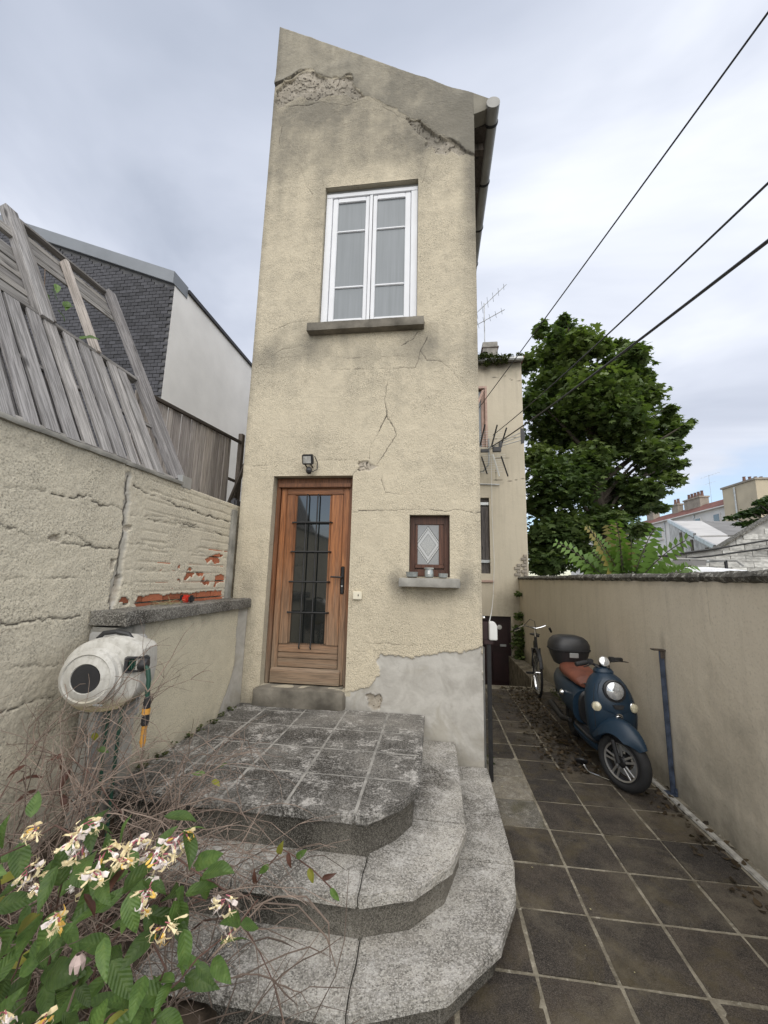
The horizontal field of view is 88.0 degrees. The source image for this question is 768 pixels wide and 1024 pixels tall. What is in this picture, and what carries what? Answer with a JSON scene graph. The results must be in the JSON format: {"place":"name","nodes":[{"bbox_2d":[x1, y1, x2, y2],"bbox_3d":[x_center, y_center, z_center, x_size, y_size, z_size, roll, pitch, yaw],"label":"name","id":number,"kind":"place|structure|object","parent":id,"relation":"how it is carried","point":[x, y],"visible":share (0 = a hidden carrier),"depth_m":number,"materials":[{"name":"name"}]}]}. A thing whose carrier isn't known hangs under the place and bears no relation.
{"place":"outdoors","nodes":[
{"label":"outdoors","id":0,"kind":"place"},
{"bbox_2d":[0,816,216,1023],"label":"soil","id":1,"kind":"structure","parent":0,"point":[206,1012],"depth_m":1.67,"materials":[{"name":"brown soil"}]},
{"bbox_2d":[74,712,102,856],"bbox_3d":[-1.537,1.452,2.047,0.045,1.030,0.045,0,-9,7],"label":"steel post","id":2,"kind":"object","parent":1,"relation":"on","point":[95,745],"depth_m":2.07,"materials":[{"name":"metal"}]},
{"bbox_2d":[58,629,156,747],"bbox_3d":[-1.442,0.906,2.106,0.550,0.547,0.333,0,-9,7],"label":"hose reel","id":3,"kind":"object","parent":2,"relation":"attached to","point":[99,658],"visible":0.88,"depth_m":2.03,"materials":[{"name":"plastic"}]},
{"bbox_2d":[71,665,99,692],"bbox_3d":[-1.494,0.836,1.993,0.138,0.138,0.016,2,-9,-5],"label":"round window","id":4,"kind":"structure","parent":3,"relation":"in","point":[80,676],"depth_m":1.99,"materials":[{"name":"black plastic"}]},
{"bbox_2d":[90,711,110,854],"bbox_3d":[-1.443,1.394,2.016,0.020,0.783,0.080,7,-11,-29],"label":"hose","id":5,"kind":"object","parent":3,"relation":"hanging from","point":[104,742],"visible":0.19,"depth_m":2.04,"materials":[{"name":"rubber"}]},
{"bbox_2d":[104,706,123,839],"bbox_3d":[-1.374,1.394,2.007,0.020,0.783,0.080,7,-11,-29],"label":"hose","id":6,"kind":"object","parent":3,"relation":"hanging from","point":[114,766],"visible":0.4,"depth_m":2.03,"materials":[{"name":"rubber"}]},
{"bbox_2d":[64,626,132,831],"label":"concrete pier","id":7,"kind":"structure","parent":1,"relation":"on","point":[102,629],"depth_m":2.25,"materials":[{"name":"grey concrete"}]},
{"bbox_2d":[0,791,258,1023],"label":"honeysuckle","id":8,"kind":"object","parent":1,"relation":"on","point":[144,996],"visible":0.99,"depth_m":0.80,"materials":[{"name":"green plant"}]},
{"bbox_2d":[66,952,85,1011],"bbox_3d":[-0.585,0.897,0.755,0.026,0.141,0.084,6,-11,-29],"label":"faded flower","id":9,"kind":"object","parent":8,"relation":"attached to","point":[76,962],"visible":1,"depth_m":0.73,"materials":[{"name":"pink plant"}]},
{"bbox_2d":[89,598,250,817],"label":"wall","id":10,"kind":"structure","parent":1,"relation":"on","point":[216,642],"depth_m":2.95,"materials":[{"name":"paint"}]},
{"bbox_2d":[0,620,363,1023],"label":"bare shrub","id":11,"kind":"object","parent":1,"relation":"on","point":[64,801],"visible":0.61,"depth_m":1.52,"materials":[{"name":"brown plant"}]},
{"bbox_2d":[210,840,339,909],"bbox_3d":[-0.376,1.261,1.366,0.460,0.243,0.016,0,-9,6],"label":"trailing sprig","id":12,"kind":"object","parent":11,"relation":"attached to","point":[310,875],"visible":0.98,"depth_m":1.37,"materials":[{"name":"green plant"}]},
{"bbox_2d":[150,599,183,605],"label":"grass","id":13,"kind":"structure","parent":0,"point":[164,603],"depth_m":2.88,"materials":[{"name":"beige plant"}]},
{"bbox_2d":[180,595,194,602],"bbox_3d":[-1.545,0.682,3.124,0.100,0.057,0.056,0,-9,7],"label":"tape measure","id":14,"kind":"object","parent":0,"point":[190,599],"visible":0.96,"depth_m":3.11,"materials":[{"name":"red plastic"}]},
{"bbox_2d":[231,498,239,506],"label":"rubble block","id":15,"kind":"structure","parent":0,"point":[235,501],"depth_m":4.31,"materials":[{"name":"stone"}]},
{"bbox_2d":[0,0,767,575],"label":"sky","id":16,"kind":"structure","parent":0,"point":[137,129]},
{"bbox_2d":[406,572,417,576],"bbox_3d":[0.262,0.588,3.731,0.122,0.050,0.122,0,-9,7],"label":"glass bowl","id":17,"kind":"object","parent":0,"point":[411,574],"visible":1,"depth_m":3.68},
{"bbox_2d":[216,656,767,1023],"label":"path","id":18,"kind":"structure","parent":0,"point":[674,923],"depth_m":2.20,"materials":[{"name":"grey tile"}]},
{"bbox_2d":[0,411,239,868],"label":"garden wall","id":19,"kind":"structure","parent":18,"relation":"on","point":[85,530],"depth_m":2.23,"materials":[{"name":"paint"}]},
{"bbox_2d":[0,203,191,489],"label":"leaning fence","id":20,"kind":"object","parent":19,"relation":"on","point":[21,281],"visible":0.94,"depth_m":2.69,"materials":[{"name":"grey wood"}]},
{"bbox_2d":[44,269,99,388],"bbox_3d":[-2.311,-1.080,2.840,0.211,1.252,0.361,-5,-11,34],"label":"fence creeper","id":21,"kind":"object","parent":20,"relation":"attached to","point":[66,304],"visible":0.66,"depth_m":2.92,"materials":[{"name":"green plant"}]},
{"bbox_2d":[106,703,515,1023],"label":"entrance steps","id":22,"kind":"structure","parent":18,"relation":"on","point":[421,855],"depth_m":2.06,"materials":[{"name":"concrete"}]},
{"bbox_2d":[135,688,565,770],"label":"weeds","id":23,"kind":"object","parent":18,"relation":"on","point":[229,708],"visible":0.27,"depth_m":3.13,"materials":[{"name":"green plant"}]},
{"bbox_2d":[233,27,499,767],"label":"tall narrow house","id":24,"kind":"structure","parent":18,"relation":"on","point":[364,383],"depth_m":4.16,"materials":[{"name":"paint"}]},
{"bbox_2d":[269,487,349,685],"bbox_3d":[-0.741,0.699,4.024,0.737,1.970,0.126,0,-9,7],"label":"door","id":25,"kind":"structure","parent":24,"relation":"in","point":[308,640],"depth_m":4.02,"materials":[{"name":"brown wood"}]},
{"bbox_2d":[302,454,317,473],"bbox_3d":[-0.755,-0.482,4.038,0.140,0.208,0.120,0,-9,7],"label":"wall lamp","id":26,"kind":"object","parent":24,"relation":"attached to","point":[307,459],"visible":1,"depth_m":4.00,"materials":[{"name":"black plastic"}]},
{"bbox_2d":[353,591,361,599],"bbox_3d":[-0.256,0.801,3.815,0.086,0.077,0.033,0,-9,7],"label":"doorbell","id":27,"kind":"object","parent":24,"relation":"attached to","point":[357,595],"visible":1,"depth_m":3.80,"materials":[{"name":"beige plastic"}]},
{"bbox_2d":[320,184,417,321],"bbox_3d":[-0.156,-2.906,4.521,1.082,1.773,0.072,0,-9,7],"label":"window","id":28,"kind":"structure","parent":24,"relation":"in","point":[370,272],"depth_m":4.51,"materials":[{"name":"white plastic"}]},
{"bbox_2d":[424,567,433,577],"bbox_3d":[0.421,0.567,3.714,0.093,0.093,0.093,0,-9,7],"label":"glass jar","id":29,"kind":"object","parent":24,"relation":"on","point":[429,572],"visible":1,"depth_m":3.68,"materials":[{"name":"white glass"}]},
{"bbox_2d":[410,516,448,576],"bbox_3d":[0.448,0.337,3.914,0.382,0.591,0.068,0,-9,7],"label":"small window","id":30,"kind":"structure","parent":24,"relation":"in","point":[429,539],"depth_m":3.91,"materials":[{"name":"brown wood"}]},
{"bbox_2d":[438,573,447,577],"bbox_3d":[0.550,0.592,3.694,0.087,0.042,0.087,0,-9,7],"label":"glass tealight","id":31,"kind":"object","parent":24,"relation":"on","point":[443,575],"visible":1,"depth_m":3.66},
{"bbox_2d":[482,616,493,781],"bbox_3d":[0.952,1.681,3.650,0.105,1.412,0.130,0,-9,7],"label":"gate post","id":32,"kind":"object","parent":18,"relation":"on","point":[487,641],"visible":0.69,"depth_m":3.63,"materials":[{"name":"black metal"}]},
{"bbox_2d":[488,621,496,639],"bbox_3d":[1.008,1.099,3.684,0.071,0.163,0.080,0,-9,7],"label":"intercom box","id":33,"kind":"object","parent":32,"relation":"attached to","point":[492,630],"visible":1,"depth_m":3.65,"materials":[{"name":"white plastic"}]},
{"bbox_2d":[509,590,524,659],"bbox_3d":[3.112,2.713,9.112,0.424,1.804,0.503,-6,-12,36],"label":"ivy","id":34,"kind":"object","parent":18,"relation":"on","point":[518,642],"visible":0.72,"depth_m":9.05,"materials":[{"name":"green plant"}]},
{"bbox_2d":[514,619,551,697],"bbox_3d":[2.558,2.351,6.660,0.542,1.147,1.654,-5,-11,33],"label":"bicycle","id":35,"kind":"object","parent":18,"relation":"on","point":[536,655],"visible":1,"depth_m":6.36,"materials":[{"name":"metal"}]},
{"bbox_2d":[575,758,609,780],"bbox_3d":[1.942,2.374,3.697,0.095,0.098,0.330,6,-10,-27],"label":"fallen mirror","id":36,"kind":"object","parent":18,"relation":"on","point":[581,761],"visible":0.99,"depth_m":3.76,"materials":[{"name":"black plastic"}]},
{"bbox_2d":[547,634,652,793],"bbox_3d":[2.169,1.956,4.192,0.587,1.106,1.860,0,-9,7],"label":"motor scooter","id":37,"kind":"object","parent":18,"relation":"on","point":[601,716],"visible":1,"depth_m":3.62,"materials":[{"name":"metal"}]},
{"bbox_2d":[497,685,767,912],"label":"leaf litter","id":38,"kind":"object","parent":18,"relation":"on","point":[734,862],"visible":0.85,"depth_m":4.12,"materials":[{"name":"brown plant"}]},
{"bbox_2d":[518,569,767,876],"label":"boundary wall","id":39,"kind":"structure","parent":18,"relation":"on","point":[707,632],"depth_m":3.13,"materials":[{"name":"paint"}]},
{"bbox_2d":[650,648,677,796],"bbox_3d":[2.426,1.803,3.450,0.100,1.178,0.080,0,-9,7],"label":"blue steel post","id":40,"kind":"object","parent":18,"relation":"on","point":[673,790],"visible":1,"depth_m":3.42,"materials":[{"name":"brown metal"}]},
{"bbox_2d":[659,539,767,556],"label":"service cable","id":41,"kind":"object","parent":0,"point":[720,547],"visible":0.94,"depth_m":11.55,"materials":[{"name":"black metal"}]},
{"bbox_2d":[687,547,767,557],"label":"service cable","id":42,"kind":"object","parent":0,"point":[730,553],"visible":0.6,"depth_m":11.49,"materials":[{"name":"black metal"}]},
{"label":"ground","id":43,"kind":"structure","parent":0,"visible":0},
{"bbox_2d":[0,215,251,501],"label":"dark brick building","id":44,"kind":"structure","parent":43,"relation":"on","point":[195,361],"depth_m":8.29,"materials":[{"name":"white paint"}]},
{"bbox_2d":[127,390,244,502],"bbox_3d":[-2.078,0.569,4.365,0.292,3.700,2.023,0,-9,7],"label":"plank fence","id":45,"kind":"object","parent":43,"relation":"on","point":[202,450],"visible":0.45,"depth_m":4.66,"materials":[{"name":"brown wood"}]},
{"bbox_2d":[478,342,528,685],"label":"house","id":46,"kind":"structure","parent":43,"relation":"on","point":[503,504],"depth_m":9.88,"materials":[{"name":"beige paint"}]},
{"bbox_2d":[478,386,487,446],"bbox_3d":[2.190,-2.506,10.211,0.942,1.660,0.555,0,-9,7],"label":"window","id":47,"kind":"structure","parent":46,"relation":"in","point":[482,395],"depth_m":10.35,"materials":[{"name":"pink paint"}]},
{"bbox_2d":[477,283,506,341],"bbox_3d":[2.961,-5.093,11.004,0.912,2.656,0.497,0,-9,7],"label":"roof aerial","id":48,"kind":"object","parent":46,"relation":"attached to","point":[484,310],"visible":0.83,"depth_m":11.09,"materials":[{"name":"metal"}]},
{"bbox_2d":[489,459,494,620],"bbox_3d":[1.842,-0.198,6.904,0.055,3.584,6.068,-1,-10,16],"label":"white cable","id":49,"kind":"object","parent":46,"relation":"attached to","point":[493,540],"visible":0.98,"depth_m":9.69,"materials":[{"name":"plastic"}]},
{"bbox_2d":[482,616,510,685],"bbox_3d":[2.531,3.306,9.450,0.955,1.640,0.075,0,-9,7],"label":"door","id":50,"kind":"structure","parent":46,"relation":"in","point":[500,648],"depth_m":9.41,"materials":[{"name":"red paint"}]},
{"bbox_2d":[478,352,523,366],"bbox_3d":[2.877,-3.973,10.367,1.592,0.438,0.395,0,-9,7],"label":"gutter moss","id":51,"kind":"object","parent":46,"relation":"on","point":[487,362],"visible":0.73,"depth_m":10.31,"materials":[{"name":"green plant"}]},
{"bbox_2d":[479,424,524,476],"bbox_3d":[2.762,-1.496,9.680,1.273,1.328,0.358,-5,-11,32],"label":"wall aerial","id":52,"kind":"object","parent":46,"relation":"attached to","point":[499,447],"depth_m":9.69,"materials":[{"name":"metal"}]},
{"bbox_2d":[493,182,767,434],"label":"overhead cable","id":53,"kind":"object","parent":52,"relation":"attached to","point":[711,236],"visible":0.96,"depth_m":3.57,"materials":[{"name":"black plastic"}]},
{"bbox_2d":[479,11,767,407],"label":"overhead cable","id":54,"kind":"object","parent":46,"relation":"attached to","point":[727,68],"visible":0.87,"depth_m":3.84,"materials":[{"name":"black plastic"}]},
{"bbox_2d":[491,239,767,446],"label":"overhead cable","id":55,"kind":"object","parent":46,"relation":"attached to","point":[740,262],"visible":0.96,"depth_m":3.47,"materials":[{"name":"black plastic"}]},
{"bbox_2d":[521,311,698,575],"bbox_3d":[6.819,-1.517,11.951,5.961,10.689,4.118,0,-9,7],"label":"maple tree","id":56,"kind":"object","parent":43,"relation":"on","point":[599,423],"visible":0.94,"depth_m":11.20,"materials":[{"name":"green plant"}]},
{"bbox_2d":[553,519,699,574],"bbox_3d":[3.490,1.424,5.476,2.037,2.634,0.992,0,-9,7],"label":"ailanthus sapling","id":57,"kind":"object","parent":43,"relation":"on","point":[614,562],"visible":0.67,"depth_m":5.50,"materials":[{"name":"green plant"}]},
{"bbox_2d":[611,507,662,556],"bbox_3d":[9.591,2.059,15.718,2.565,4.993,1.618,4,-10,-13],"label":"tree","id":58,"kind":"object","parent":43,"relation":"on","point":[629,537],"visible":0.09,"depth_m":15.88,"materials":[{"name":"green plant"}]},
{"bbox_2d":[571,490,724,574],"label":"apartment row","id":59,"kind":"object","parent":43,"relation":"on","point":[698,506],"visible":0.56,"depth_m":44.68,"materials":[{"name":"white paint"}]},
{"bbox_2d":[658,526,663,539],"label":"window","id":60,"kind":"structure","parent":59,"relation":"in","point":[661,532],"depth_m":48.09,"materials":[{"name":"white glass"}]},
{"bbox_2d":[713,513,720,520],"bbox_3d":[32.423,0.877,38.666,0.115,1.500,0.950,0,-9,7],"label":"window","id":61,"kind":"structure","parent":59,"relation":"in","point":[716,517],"depth_m":38.55,"materials":[{"name":"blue glass"}]},
{"bbox_2d":[623,558,746,572],"bbox_3d":[6.747,2.210,8.795,2.900,2.295,1.800,0,-9,7],"label":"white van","id":62,"kind":"object","parent":43,"relation":"on","point":[699,562],"visible":0.14,"depth_m":8.25,"materials":[{"name":"metal"}]},
{"bbox_2d":[667,519,745,552],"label":"workshop shed","id":63,"kind":"structure","parent":43,"relation":"on","point":[705,534],"depth_m":18.40,"materials":[{"name":"metal"}]},
{"bbox_2d":[658,514,767,570],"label":"block wall","id":64,"kind":"structure","parent":43,"relation":"on","point":[757,530],"depth_m":11.74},
{"bbox_2d":[720,476,767,520],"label":"beige apartment block","id":65,"kind":"structure","parent":43,"relation":"on","point":[742,494],"depth_m":34.57,"materials":[{"name":"paint"}]},
{"bbox_2d":[722,495,767,527],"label":"conifer tree","id":66,"kind":"object","parent":43,"relation":"on","point":[756,511],"visible":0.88,"depth_m":12.92,"materials":[{"name":"green plant"}]}
]}

